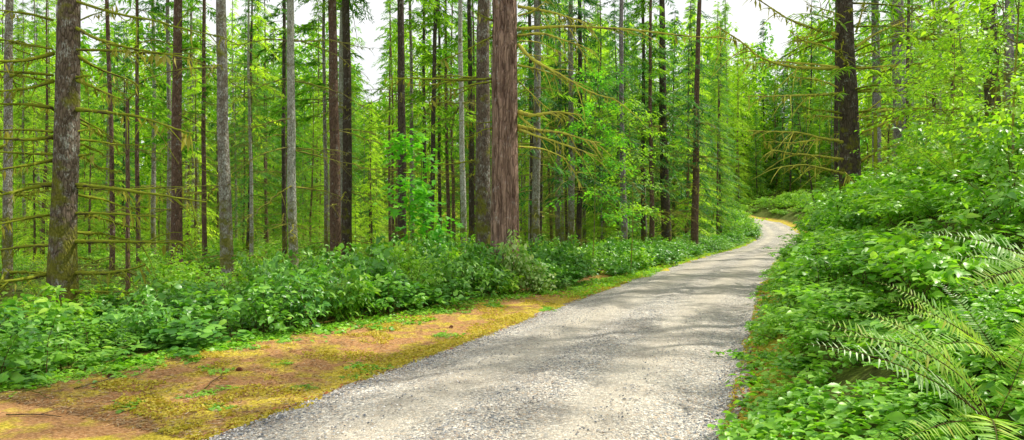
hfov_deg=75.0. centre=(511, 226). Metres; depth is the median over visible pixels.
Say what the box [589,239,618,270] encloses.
salal bush
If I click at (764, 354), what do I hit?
bank plant
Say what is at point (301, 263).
salal bush
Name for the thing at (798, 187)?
understory bush
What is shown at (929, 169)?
bramble bush
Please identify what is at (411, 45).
fir tree
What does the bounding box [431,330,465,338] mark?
verge plant
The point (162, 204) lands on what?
conifer
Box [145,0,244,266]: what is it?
fir tree
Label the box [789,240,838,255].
bramble bush
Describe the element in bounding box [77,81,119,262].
conifer
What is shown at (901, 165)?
bramble bush
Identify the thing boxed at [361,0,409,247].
pole conifer
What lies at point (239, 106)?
conifer
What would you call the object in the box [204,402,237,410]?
verge plant
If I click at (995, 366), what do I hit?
bramble bush
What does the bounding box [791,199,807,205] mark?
understory bush
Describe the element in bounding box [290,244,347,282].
salal bush
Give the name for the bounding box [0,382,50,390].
verge plant
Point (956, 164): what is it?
sword fern
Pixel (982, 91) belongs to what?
conifer
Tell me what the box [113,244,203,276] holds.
understory bush
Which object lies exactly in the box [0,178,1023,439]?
ground
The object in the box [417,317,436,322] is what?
verge plant
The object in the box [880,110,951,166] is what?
bramble bush
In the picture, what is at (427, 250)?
salal bush
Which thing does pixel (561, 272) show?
salal bush
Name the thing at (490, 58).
pole conifer
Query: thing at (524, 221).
conifer
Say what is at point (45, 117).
pole conifer
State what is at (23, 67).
conifer
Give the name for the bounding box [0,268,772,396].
plants
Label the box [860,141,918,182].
sword fern
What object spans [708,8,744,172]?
conifer
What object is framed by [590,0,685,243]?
fir tree
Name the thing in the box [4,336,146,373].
salal bush
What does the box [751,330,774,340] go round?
bank plant
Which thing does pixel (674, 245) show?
salal bush
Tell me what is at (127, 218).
broken snag
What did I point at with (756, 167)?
conifer
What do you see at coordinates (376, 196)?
conifer
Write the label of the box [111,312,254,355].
salal bush
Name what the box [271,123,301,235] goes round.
conifer
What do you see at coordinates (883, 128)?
pole conifer
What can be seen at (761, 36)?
conifer
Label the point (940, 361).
sword fern
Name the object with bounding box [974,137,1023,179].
bramble bush
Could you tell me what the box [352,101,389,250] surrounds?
conifer
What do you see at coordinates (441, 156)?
pole conifer
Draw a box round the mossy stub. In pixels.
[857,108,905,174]
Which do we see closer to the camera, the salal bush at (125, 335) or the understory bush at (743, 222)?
the salal bush at (125, 335)
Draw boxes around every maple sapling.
[373,127,438,252]
[395,148,464,259]
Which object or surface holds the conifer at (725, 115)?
on the ground at (64, 426)
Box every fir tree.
[0,0,94,298]
[0,0,269,311]
[54,0,200,276]
[82,0,198,268]
[93,0,244,287]
[106,0,186,257]
[114,0,275,288]
[117,0,217,262]
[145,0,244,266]
[206,0,382,264]
[240,0,391,267]
[241,0,320,262]
[259,0,384,264]
[297,0,422,260]
[297,2,370,243]
[311,0,439,255]
[357,0,456,250]
[379,0,475,231]
[382,0,460,249]
[382,0,747,290]
[392,0,491,251]
[394,0,475,245]
[407,0,550,256]
[422,0,475,252]
[427,0,519,253]
[489,0,593,246]
[490,0,594,251]
[520,0,630,245]
[525,0,636,246]
[576,0,680,241]
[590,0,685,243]
[612,0,693,244]
[619,0,710,244]
[658,0,741,247]
[701,0,1002,192]
[787,2,891,192]
[811,0,945,170]
[831,0,958,174]
[833,0,974,174]
[864,0,1023,134]
[956,0,1014,146]
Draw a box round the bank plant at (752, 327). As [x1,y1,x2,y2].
[745,323,762,331]
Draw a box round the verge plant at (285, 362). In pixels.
[270,359,295,365]
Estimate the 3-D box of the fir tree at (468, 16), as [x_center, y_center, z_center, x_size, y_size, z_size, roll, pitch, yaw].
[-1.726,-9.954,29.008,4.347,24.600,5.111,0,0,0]
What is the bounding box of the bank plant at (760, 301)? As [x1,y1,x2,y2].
[753,299,773,304]
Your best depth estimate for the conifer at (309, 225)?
54.32 m
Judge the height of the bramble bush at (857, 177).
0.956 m
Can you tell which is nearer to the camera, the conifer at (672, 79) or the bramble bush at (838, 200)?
the bramble bush at (838, 200)
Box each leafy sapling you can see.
[850,31,967,158]
[868,33,1015,184]
[892,0,1023,138]
[914,0,1023,146]
[919,0,1023,186]
[921,0,1023,185]
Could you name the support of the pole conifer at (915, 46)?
on the ground at (64, 426)
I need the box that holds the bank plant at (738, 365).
[736,360,761,369]
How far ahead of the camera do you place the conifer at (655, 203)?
57.33 m
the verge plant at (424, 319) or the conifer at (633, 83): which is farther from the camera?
the conifer at (633, 83)
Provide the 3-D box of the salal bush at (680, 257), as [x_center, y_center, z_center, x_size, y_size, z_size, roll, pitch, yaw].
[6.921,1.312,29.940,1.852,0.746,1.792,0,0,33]
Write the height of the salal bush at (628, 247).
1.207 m
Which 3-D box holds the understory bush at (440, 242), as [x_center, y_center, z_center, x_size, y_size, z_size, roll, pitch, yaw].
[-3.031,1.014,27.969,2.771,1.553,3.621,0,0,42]
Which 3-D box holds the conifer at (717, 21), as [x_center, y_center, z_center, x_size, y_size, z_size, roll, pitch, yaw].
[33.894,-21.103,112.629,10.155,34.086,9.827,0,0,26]
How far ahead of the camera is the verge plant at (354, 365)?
7.56 m
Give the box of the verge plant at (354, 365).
[344,361,372,369]
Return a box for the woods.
[0,17,1022,229]
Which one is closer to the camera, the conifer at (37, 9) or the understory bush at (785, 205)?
the conifer at (37, 9)
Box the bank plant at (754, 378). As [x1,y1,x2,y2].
[724,373,764,386]
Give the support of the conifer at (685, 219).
on the ground at (64, 426)
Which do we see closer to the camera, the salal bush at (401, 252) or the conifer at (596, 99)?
the salal bush at (401, 252)
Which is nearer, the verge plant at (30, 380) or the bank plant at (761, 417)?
the bank plant at (761, 417)
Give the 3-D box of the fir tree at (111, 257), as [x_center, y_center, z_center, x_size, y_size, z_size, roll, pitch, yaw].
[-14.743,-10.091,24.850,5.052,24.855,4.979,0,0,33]
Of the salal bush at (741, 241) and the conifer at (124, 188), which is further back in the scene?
the conifer at (124, 188)
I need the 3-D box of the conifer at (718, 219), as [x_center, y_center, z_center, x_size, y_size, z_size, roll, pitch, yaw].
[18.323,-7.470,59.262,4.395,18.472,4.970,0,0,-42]
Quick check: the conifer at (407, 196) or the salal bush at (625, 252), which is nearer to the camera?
the salal bush at (625, 252)
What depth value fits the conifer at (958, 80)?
40.46 m
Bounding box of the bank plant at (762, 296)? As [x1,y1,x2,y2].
[746,294,773,301]
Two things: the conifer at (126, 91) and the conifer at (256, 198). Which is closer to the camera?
the conifer at (256, 198)
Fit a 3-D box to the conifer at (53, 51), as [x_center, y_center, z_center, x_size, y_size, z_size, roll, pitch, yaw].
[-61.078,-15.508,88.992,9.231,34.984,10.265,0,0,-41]
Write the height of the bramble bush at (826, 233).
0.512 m
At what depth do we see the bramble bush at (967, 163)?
8.88 m
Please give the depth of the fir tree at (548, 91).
28.94 m
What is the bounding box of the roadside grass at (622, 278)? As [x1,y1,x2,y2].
[552,234,759,298]
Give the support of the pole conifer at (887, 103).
on the ground at (64, 426)
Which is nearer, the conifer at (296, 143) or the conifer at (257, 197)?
the conifer at (257, 197)
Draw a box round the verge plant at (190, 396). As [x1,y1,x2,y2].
[172,390,216,398]
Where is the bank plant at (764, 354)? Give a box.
[748,348,779,360]
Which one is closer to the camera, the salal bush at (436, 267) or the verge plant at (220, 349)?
the verge plant at (220, 349)
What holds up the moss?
on the ground at (64, 426)
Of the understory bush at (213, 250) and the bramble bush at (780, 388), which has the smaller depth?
the bramble bush at (780, 388)
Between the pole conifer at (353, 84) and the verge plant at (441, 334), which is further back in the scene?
the pole conifer at (353, 84)
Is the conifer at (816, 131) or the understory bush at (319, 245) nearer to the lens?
the understory bush at (319, 245)
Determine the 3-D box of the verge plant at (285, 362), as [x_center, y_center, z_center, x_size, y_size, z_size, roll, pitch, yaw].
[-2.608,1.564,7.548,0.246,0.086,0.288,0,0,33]
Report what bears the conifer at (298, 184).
on the ground at (64, 426)
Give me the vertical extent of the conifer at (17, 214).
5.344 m
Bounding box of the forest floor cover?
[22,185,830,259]
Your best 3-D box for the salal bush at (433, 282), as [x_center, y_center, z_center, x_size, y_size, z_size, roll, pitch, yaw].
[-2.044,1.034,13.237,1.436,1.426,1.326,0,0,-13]
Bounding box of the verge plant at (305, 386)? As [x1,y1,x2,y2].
[289,383,318,389]
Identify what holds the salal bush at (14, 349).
on the ground at (64, 426)
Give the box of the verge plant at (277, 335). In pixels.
[259,333,291,339]
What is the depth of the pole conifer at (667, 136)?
60.61 m
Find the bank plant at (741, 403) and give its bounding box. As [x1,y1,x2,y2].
[736,397,758,410]
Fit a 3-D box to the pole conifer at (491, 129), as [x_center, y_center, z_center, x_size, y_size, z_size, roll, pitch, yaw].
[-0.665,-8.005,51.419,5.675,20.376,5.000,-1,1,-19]
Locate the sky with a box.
[0,0,1021,180]
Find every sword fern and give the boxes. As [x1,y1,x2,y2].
[2,278,45,295]
[27,263,46,273]
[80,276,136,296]
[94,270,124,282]
[805,307,1023,439]
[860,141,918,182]
[871,150,924,175]
[875,281,1023,367]
[888,136,1011,183]
[926,230,1023,299]
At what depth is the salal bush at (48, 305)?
9.05 m
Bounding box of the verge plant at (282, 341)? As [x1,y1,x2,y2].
[275,339,292,342]
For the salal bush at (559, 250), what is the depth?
18.62 m
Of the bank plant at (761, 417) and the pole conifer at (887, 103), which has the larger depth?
the pole conifer at (887, 103)
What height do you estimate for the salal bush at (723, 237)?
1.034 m
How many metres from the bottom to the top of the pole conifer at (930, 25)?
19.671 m
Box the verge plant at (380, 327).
[351,324,394,330]
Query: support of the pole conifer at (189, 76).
on the ground at (64, 426)
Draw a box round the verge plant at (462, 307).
[451,304,475,309]
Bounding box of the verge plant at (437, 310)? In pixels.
[419,306,445,313]
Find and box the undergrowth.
[0,238,652,368]
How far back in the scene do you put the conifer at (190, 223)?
38.77 m
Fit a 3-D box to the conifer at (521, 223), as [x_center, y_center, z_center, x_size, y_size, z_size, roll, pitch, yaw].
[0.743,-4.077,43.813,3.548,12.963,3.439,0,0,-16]
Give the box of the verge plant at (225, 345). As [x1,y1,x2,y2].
[208,341,251,349]
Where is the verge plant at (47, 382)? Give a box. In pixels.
[28,377,68,385]
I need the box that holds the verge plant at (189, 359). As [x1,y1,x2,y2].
[178,355,206,363]
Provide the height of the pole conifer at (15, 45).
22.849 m
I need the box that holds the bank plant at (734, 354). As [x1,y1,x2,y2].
[710,349,754,361]
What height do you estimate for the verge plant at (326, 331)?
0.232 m
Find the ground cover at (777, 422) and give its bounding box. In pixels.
[715,174,1023,439]
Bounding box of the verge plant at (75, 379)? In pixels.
[58,371,94,381]
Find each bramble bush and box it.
[751,379,808,404]
[755,303,809,336]
[760,297,841,332]
[763,243,803,248]
[766,280,789,300]
[767,241,804,261]
[768,274,798,282]
[769,246,852,288]
[769,282,806,303]
[769,355,820,375]
[771,262,787,276]
[772,282,917,322]
[773,302,908,344]
[775,276,885,299]
[777,322,836,351]
[778,234,798,240]
[781,233,819,242]
[785,240,866,283]
[788,241,829,255]
[789,222,818,233]
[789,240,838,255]
[793,210,835,234]
[794,190,847,231]
[797,225,872,255]
[798,227,859,250]
[800,205,861,243]
[800,208,865,234]
[804,173,874,213]
[809,229,880,249]
[810,192,878,231]
[812,174,855,205]
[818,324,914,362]
[820,227,921,245]
[820,229,930,286]
[821,231,955,258]
[832,177,884,204]
[838,183,924,218]
[848,167,889,183]
[851,169,884,198]
[851,190,945,224]
[852,194,923,223]
[857,172,899,214]
[862,348,989,385]
[863,415,976,439]
[864,381,983,408]
[866,164,948,200]
[867,231,1023,314]
[877,164,996,219]
[877,209,1023,282]
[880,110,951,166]
[880,136,940,172]
[881,144,936,181]
[890,146,944,181]
[892,158,934,180]
[906,188,990,213]
[918,142,979,187]
[922,161,982,185]
[927,179,1021,225]
[930,110,997,150]
[930,305,1023,356]
[931,121,1023,234]
[932,134,1020,187]
[941,103,1023,175]
[942,280,1023,305]
[946,169,1023,242]
[948,339,1023,385]
[949,166,1023,187]
[957,286,1023,324]
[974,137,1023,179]
[995,225,1023,240]
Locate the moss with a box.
[94,280,761,439]
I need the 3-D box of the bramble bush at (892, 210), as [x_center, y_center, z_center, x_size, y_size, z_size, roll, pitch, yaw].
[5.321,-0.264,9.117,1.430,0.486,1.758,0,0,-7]
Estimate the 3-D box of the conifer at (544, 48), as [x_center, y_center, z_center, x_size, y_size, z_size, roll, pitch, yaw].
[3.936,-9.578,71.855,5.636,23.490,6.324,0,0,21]
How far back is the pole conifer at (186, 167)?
50.82 m
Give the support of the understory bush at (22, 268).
on the ground at (64, 426)
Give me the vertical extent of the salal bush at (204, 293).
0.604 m
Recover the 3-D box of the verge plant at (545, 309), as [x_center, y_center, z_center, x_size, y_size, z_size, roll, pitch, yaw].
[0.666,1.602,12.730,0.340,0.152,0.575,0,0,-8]
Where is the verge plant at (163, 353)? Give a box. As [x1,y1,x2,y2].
[143,352,172,361]
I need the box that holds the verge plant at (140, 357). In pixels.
[112,354,164,362]
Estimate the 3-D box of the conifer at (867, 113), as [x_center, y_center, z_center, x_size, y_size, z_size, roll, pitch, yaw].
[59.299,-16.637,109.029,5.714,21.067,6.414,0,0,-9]
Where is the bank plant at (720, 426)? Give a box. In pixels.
[707,421,759,438]
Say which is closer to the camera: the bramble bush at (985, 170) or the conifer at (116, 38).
the bramble bush at (985, 170)
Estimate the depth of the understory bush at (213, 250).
29.66 m
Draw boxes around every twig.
[6,410,61,416]
[14,389,50,398]
[74,373,125,388]
[204,369,229,388]
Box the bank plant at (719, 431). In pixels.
[708,420,749,438]
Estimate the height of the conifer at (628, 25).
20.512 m
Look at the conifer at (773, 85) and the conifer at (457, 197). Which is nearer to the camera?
the conifer at (457, 197)
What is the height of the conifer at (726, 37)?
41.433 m
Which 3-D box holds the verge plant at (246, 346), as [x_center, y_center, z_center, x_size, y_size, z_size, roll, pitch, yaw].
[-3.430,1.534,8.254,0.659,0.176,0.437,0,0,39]
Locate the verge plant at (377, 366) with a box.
[361,363,393,369]
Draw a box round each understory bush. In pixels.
[0,249,46,277]
[0,250,44,286]
[78,246,117,266]
[78,247,106,257]
[78,252,135,267]
[79,280,131,300]
[87,239,122,252]
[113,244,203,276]
[116,243,208,296]
[116,247,160,264]
[131,258,244,291]
[166,241,219,271]
[196,243,243,265]
[197,235,236,248]
[197,251,254,275]
[197,259,219,268]
[201,234,237,248]
[216,241,255,253]
[219,254,298,285]
[233,235,268,249]
[240,248,288,263]
[262,244,288,256]
[286,241,329,257]
[298,229,329,257]
[300,247,329,264]
[357,247,395,256]
[360,236,395,253]
[412,233,460,250]
[441,232,475,259]
[582,231,600,241]
[591,229,630,245]
[727,206,751,219]
[729,217,767,230]
[738,198,754,204]
[739,220,755,231]
[742,180,760,191]
[744,190,763,197]
[748,188,761,198]
[751,198,771,204]
[755,202,773,207]
[760,189,772,196]
[772,197,794,206]
[776,201,794,208]
[782,190,801,197]
[785,182,813,190]
[789,175,813,189]
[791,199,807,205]
[806,185,828,192]
[813,163,885,194]
[887,132,935,161]
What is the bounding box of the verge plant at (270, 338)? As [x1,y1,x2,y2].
[238,334,273,341]
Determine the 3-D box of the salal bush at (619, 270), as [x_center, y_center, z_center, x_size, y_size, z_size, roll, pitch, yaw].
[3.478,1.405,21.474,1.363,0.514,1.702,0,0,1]
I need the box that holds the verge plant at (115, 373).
[102,369,143,378]
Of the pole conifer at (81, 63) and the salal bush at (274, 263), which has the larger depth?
the pole conifer at (81, 63)
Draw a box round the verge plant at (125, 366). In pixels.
[86,360,142,373]
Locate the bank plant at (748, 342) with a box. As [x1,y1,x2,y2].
[739,336,762,346]
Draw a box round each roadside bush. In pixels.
[453,238,507,287]
[491,229,541,293]
[515,258,557,293]
[547,282,576,289]
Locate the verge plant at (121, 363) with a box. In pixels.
[95,357,150,373]
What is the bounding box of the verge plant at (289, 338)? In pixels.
[276,335,301,341]
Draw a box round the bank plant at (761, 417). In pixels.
[757,411,783,421]
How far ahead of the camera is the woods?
115.97 m
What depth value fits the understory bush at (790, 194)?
89.03 m
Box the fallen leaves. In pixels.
[202,283,774,437]
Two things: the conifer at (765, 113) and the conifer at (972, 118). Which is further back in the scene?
the conifer at (765, 113)
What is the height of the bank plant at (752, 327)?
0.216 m
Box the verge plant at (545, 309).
[539,307,556,311]
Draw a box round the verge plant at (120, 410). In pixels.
[111,398,145,413]
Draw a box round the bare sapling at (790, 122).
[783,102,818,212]
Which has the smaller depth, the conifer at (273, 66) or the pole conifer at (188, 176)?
the pole conifer at (188, 176)
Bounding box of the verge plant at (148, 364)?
[134,361,165,369]
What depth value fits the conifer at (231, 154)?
68.75 m
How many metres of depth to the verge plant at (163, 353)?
7.85 m
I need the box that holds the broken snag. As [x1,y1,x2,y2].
[92,93,168,298]
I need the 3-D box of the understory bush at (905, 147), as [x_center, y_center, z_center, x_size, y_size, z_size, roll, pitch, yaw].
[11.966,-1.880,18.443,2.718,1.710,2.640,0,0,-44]
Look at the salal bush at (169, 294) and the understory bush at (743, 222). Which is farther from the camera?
the understory bush at (743, 222)
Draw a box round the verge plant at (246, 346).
[215,341,260,351]
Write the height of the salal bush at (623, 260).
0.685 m
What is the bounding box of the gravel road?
[212,216,798,439]
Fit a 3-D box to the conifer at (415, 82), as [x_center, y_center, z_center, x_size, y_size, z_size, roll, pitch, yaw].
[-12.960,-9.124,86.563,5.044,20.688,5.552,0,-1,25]
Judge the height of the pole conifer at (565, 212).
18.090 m
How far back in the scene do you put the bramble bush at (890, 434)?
3.23 m
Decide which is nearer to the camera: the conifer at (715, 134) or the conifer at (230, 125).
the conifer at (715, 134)
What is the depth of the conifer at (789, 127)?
107.75 m
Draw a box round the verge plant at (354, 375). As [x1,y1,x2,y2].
[339,369,378,378]
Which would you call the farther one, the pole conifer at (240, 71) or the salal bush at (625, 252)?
the pole conifer at (240, 71)
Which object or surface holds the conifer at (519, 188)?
on the ground at (64, 426)
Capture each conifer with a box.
[0,0,21,212]
[0,0,42,215]
[0,0,87,235]
[0,1,31,242]
[0,2,53,255]
[0,6,32,236]
[0,20,32,212]
[0,52,45,251]
[1,0,54,241]
[1,0,54,249]
[13,0,82,257]
[13,15,41,225]
[13,99,50,271]
[13,178,22,253]
[14,45,34,214]
[16,0,99,242]
[19,82,42,223]
[26,0,82,210]
[36,85,54,231]
[37,155,51,238]
[44,9,100,238]
[77,23,142,239]
[77,29,148,258]
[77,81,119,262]
[77,84,92,229]
[77,156,98,235]
[78,36,117,225]
[78,112,100,239]
[79,58,98,206]
[80,22,135,223]
[81,70,105,201]
[81,77,135,246]
[87,22,157,253]
[88,23,150,225]
[92,88,135,235]
[97,163,124,256]
[117,136,142,232]
[119,73,147,217]
[129,118,148,235]
[141,180,159,252]
[142,147,166,247]
[142,167,164,237]
[142,173,162,238]
[143,64,166,211]
[143,65,166,224]
[149,0,210,248]
[156,0,215,242]
[157,166,166,234]
[158,5,215,242]
[159,0,217,246]
[160,70,207,234]
[164,99,209,239]
[182,7,216,205]
[182,20,216,244]
[182,49,219,254]
[191,49,216,231]
[197,70,246,243]
[200,0,263,245]
[205,0,287,266]
[206,48,233,219]
[206,53,216,213]
[208,174,216,232]
[209,66,262,237]
[210,0,287,254]
[212,67,254,234]
[228,9,279,249]
[229,62,247,180]
[230,53,274,232]
[230,105,261,243]
[233,11,276,233]
[233,22,275,228]
[240,0,300,248]
[246,52,281,238]
[246,85,273,222]
[248,150,262,234]
[253,4,317,217]
[259,70,312,247]
[261,83,286,231]
[262,34,278,180]
[264,63,321,237]
[268,71,281,200]
[269,37,316,227]
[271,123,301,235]
[281,74,329,242]
[295,80,310,215]
[296,0,329,224]
[296,85,320,234]
[296,129,316,239]
[303,3,356,240]
[304,5,386,247]
[306,124,323,235]
[308,8,363,241]
[313,150,328,228]
[351,64,363,219]
[351,67,367,227]
[352,83,366,219]
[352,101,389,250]
[352,102,374,227]
[352,183,362,251]
[353,102,385,242]
[356,180,367,235]
[359,0,417,245]
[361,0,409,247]
[361,139,388,236]
[363,119,388,234]
[374,22,417,241]
[381,100,420,235]
[391,49,420,203]
[405,49,416,168]
[406,77,427,218]
[407,123,436,244]
[408,62,456,235]
[415,0,475,250]
[417,33,455,233]
[428,70,458,232]
[437,37,459,198]
[441,0,491,239]
[441,2,491,239]
[442,39,468,240]
[442,169,456,237]
[443,18,491,227]
[443,133,459,238]
[452,123,475,253]
[456,0,518,228]
[489,23,527,209]
[490,0,561,245]
[517,0,585,247]
[517,0,603,247]
[517,32,552,244]
[517,72,545,244]
[517,99,527,238]
[519,1,590,244]
[520,13,562,241]
[526,29,582,239]
[528,31,567,237]
[542,1,599,245]
[542,8,590,240]
[543,17,567,231]
[548,1,615,246]
[553,52,593,239]
[567,0,639,239]
[575,0,630,240]
[582,91,620,246]
[584,6,619,237]
[585,1,656,241]
[589,48,637,236]
[592,37,631,238]
[600,0,660,242]
[615,0,656,184]
[617,0,680,244]
[624,42,640,190]
[627,11,675,240]
[630,78,660,237]
[633,67,671,236]
[648,0,728,240]
[653,66,675,235]
[654,10,708,240]
[655,2,722,235]
[655,6,727,236]
[658,2,712,192]
[672,59,705,231]
[679,137,712,234]
[684,46,716,225]
[690,92,713,234]
[699,1,743,180]
[699,18,749,233]
[699,40,745,236]
[703,63,732,215]
[706,0,760,191]
[706,109,725,220]
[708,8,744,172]
[708,25,751,200]
[711,61,745,209]
[713,83,737,211]
[718,7,739,152]
[724,43,763,196]
[730,43,765,181]
[732,109,752,202]
[733,43,759,184]
[741,46,767,168]
[745,108,767,197]
[746,19,773,182]
[755,60,793,191]
[757,140,767,188]
[761,54,796,190]
[761,84,772,185]
[762,66,787,182]
[763,90,780,189]
[765,70,797,182]
[769,34,805,189]
[771,68,803,192]
[775,145,788,192]
[780,114,797,190]
[781,64,816,186]
[787,0,833,186]
[791,114,813,190]
[794,79,821,187]
[795,61,807,177]
[805,52,822,159]
[808,148,821,189]
[809,85,830,187]
[812,41,834,183]
[817,96,833,183]
[823,64,833,177]
[823,127,833,185]
[860,92,871,174]
[861,64,871,178]
[863,6,893,164]
[864,51,891,174]
[867,0,927,152]
[868,132,886,167]
[869,17,920,162]
[870,1,925,156]
[881,0,948,142]
[886,6,925,161]
[906,0,974,131]
[909,0,956,126]
[909,0,1002,141]
[914,55,929,124]
[915,1,971,137]
[924,0,984,147]
[928,5,973,134]
[944,52,970,121]
[949,1,982,131]
[949,1,1003,130]
[949,20,976,121]
[967,3,1023,117]
[967,19,1002,128]
[1000,1,1023,106]
[1002,0,1023,107]
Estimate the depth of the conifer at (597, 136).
54.05 m
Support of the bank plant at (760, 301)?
on the ground at (64, 426)
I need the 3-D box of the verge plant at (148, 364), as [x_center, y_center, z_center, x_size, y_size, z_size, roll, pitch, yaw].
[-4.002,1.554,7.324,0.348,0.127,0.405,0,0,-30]
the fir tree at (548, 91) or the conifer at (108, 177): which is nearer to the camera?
the fir tree at (548, 91)
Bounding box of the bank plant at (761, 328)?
[753,323,790,339]
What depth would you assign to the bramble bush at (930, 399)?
3.44 m
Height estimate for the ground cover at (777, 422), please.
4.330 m
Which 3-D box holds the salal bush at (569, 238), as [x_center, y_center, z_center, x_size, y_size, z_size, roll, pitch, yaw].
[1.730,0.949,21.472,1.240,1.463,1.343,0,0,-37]
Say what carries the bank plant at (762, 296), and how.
on the ground at (64, 426)
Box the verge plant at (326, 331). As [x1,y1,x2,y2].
[310,325,346,334]
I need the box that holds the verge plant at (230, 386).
[193,384,238,394]
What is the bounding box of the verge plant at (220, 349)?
[207,343,241,350]
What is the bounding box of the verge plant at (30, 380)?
[18,373,64,383]
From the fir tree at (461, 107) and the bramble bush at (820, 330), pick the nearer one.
the bramble bush at (820, 330)
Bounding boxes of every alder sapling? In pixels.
[544,52,645,274]
[584,95,677,270]
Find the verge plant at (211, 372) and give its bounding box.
[197,364,234,374]
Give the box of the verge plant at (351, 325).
[322,322,356,328]
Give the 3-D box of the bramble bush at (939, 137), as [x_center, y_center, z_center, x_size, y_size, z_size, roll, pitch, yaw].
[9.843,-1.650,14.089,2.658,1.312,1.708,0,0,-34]
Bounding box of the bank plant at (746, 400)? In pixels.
[742,396,767,405]
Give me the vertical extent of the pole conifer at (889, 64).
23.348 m
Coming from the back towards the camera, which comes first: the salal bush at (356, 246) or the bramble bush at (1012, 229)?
the salal bush at (356, 246)
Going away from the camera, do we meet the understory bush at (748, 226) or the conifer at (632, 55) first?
the understory bush at (748, 226)
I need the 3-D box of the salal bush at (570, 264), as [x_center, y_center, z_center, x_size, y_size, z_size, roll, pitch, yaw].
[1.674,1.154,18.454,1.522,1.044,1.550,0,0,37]
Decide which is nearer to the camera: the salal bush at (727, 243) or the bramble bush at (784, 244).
the bramble bush at (784, 244)
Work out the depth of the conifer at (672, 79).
51.85 m
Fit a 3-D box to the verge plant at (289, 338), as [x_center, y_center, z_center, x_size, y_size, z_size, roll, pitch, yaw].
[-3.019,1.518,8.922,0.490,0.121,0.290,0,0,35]
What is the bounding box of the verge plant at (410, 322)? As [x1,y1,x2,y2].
[398,320,421,324]
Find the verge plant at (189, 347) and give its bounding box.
[165,345,208,355]
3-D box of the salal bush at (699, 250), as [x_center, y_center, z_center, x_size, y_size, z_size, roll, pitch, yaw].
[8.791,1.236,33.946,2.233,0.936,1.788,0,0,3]
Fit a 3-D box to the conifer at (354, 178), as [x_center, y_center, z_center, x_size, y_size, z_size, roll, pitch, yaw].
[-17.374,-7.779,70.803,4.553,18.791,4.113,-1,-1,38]
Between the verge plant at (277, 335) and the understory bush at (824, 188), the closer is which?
the verge plant at (277, 335)
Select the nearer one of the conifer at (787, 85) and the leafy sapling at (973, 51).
the leafy sapling at (973, 51)
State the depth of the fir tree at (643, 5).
35.96 m
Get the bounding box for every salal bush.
[0,293,68,363]
[0,295,108,340]
[0,300,76,388]
[0,329,30,370]
[0,331,91,379]
[2,315,120,357]
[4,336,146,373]
[7,283,103,335]
[9,313,144,362]
[68,311,168,348]
[71,301,143,341]
[84,285,211,350]
[87,291,146,330]
[93,282,241,330]
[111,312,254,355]
[113,268,217,318]
[165,287,232,306]
[183,275,308,338]
[193,274,258,320]
[196,279,254,324]
[202,303,313,331]
[220,246,289,315]
[227,260,313,318]
[232,248,299,284]
[234,264,355,330]
[257,251,345,324]
[274,262,329,312]
[285,247,341,280]
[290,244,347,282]
[301,251,360,278]
[303,263,394,323]
[315,250,372,310]
[318,283,378,319]
[322,244,413,311]
[329,233,411,278]
[343,269,422,316]
[348,246,425,269]
[359,272,480,311]
[384,243,445,291]
[390,241,425,279]
[391,233,435,272]
[400,247,467,294]
[407,232,445,260]
[407,255,463,281]
[412,238,449,285]
[413,279,477,306]
[427,254,503,299]
[428,245,455,259]
[431,233,490,296]
[457,255,511,295]
[458,244,489,257]
[485,264,523,294]
[520,241,542,253]
[520,241,546,284]
[526,257,570,289]
[528,237,558,258]
[529,234,575,273]
[530,252,574,278]
[536,235,555,250]
[541,238,589,265]
[543,264,597,284]
[552,233,589,261]
[558,250,601,281]
[566,245,595,269]
[568,247,598,266]
[573,242,595,255]
[580,243,605,276]
[586,256,615,274]
[588,240,602,251]
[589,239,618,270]
[596,238,621,256]
[601,239,635,248]
[603,262,638,275]
[605,250,636,265]
[609,238,656,260]
[609,262,629,272]
[612,255,641,271]
[615,238,647,255]
[619,247,655,271]
[632,250,663,267]
[637,234,665,244]
[640,238,673,250]
[642,245,683,266]
[656,249,686,264]
[658,239,685,249]
[665,243,691,260]
[666,247,686,259]
[667,242,697,257]
[675,242,708,257]
[676,237,689,246]
[681,242,705,254]
[686,236,696,245]
[699,238,727,244]
[699,239,724,248]
[699,245,717,252]
[700,239,724,252]
[714,238,734,247]
[715,234,730,242]
[721,233,741,239]
[722,229,745,236]
[722,238,742,245]
[726,237,746,244]
[736,233,753,240]
[737,229,762,238]
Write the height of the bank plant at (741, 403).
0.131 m
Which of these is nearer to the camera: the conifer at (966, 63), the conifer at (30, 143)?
the conifer at (966, 63)
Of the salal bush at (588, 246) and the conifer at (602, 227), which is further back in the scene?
the conifer at (602, 227)
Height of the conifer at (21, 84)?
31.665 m
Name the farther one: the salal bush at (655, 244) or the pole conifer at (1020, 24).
the pole conifer at (1020, 24)
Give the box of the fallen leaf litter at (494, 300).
[341,270,659,323]
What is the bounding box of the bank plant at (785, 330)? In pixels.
[771,324,796,336]
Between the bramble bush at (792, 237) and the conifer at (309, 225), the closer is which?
the bramble bush at (792, 237)
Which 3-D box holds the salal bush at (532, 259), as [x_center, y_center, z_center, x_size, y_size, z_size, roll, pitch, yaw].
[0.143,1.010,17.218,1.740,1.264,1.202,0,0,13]
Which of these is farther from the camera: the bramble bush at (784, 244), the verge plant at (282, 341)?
the bramble bush at (784, 244)
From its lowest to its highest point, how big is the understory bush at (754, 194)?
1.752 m

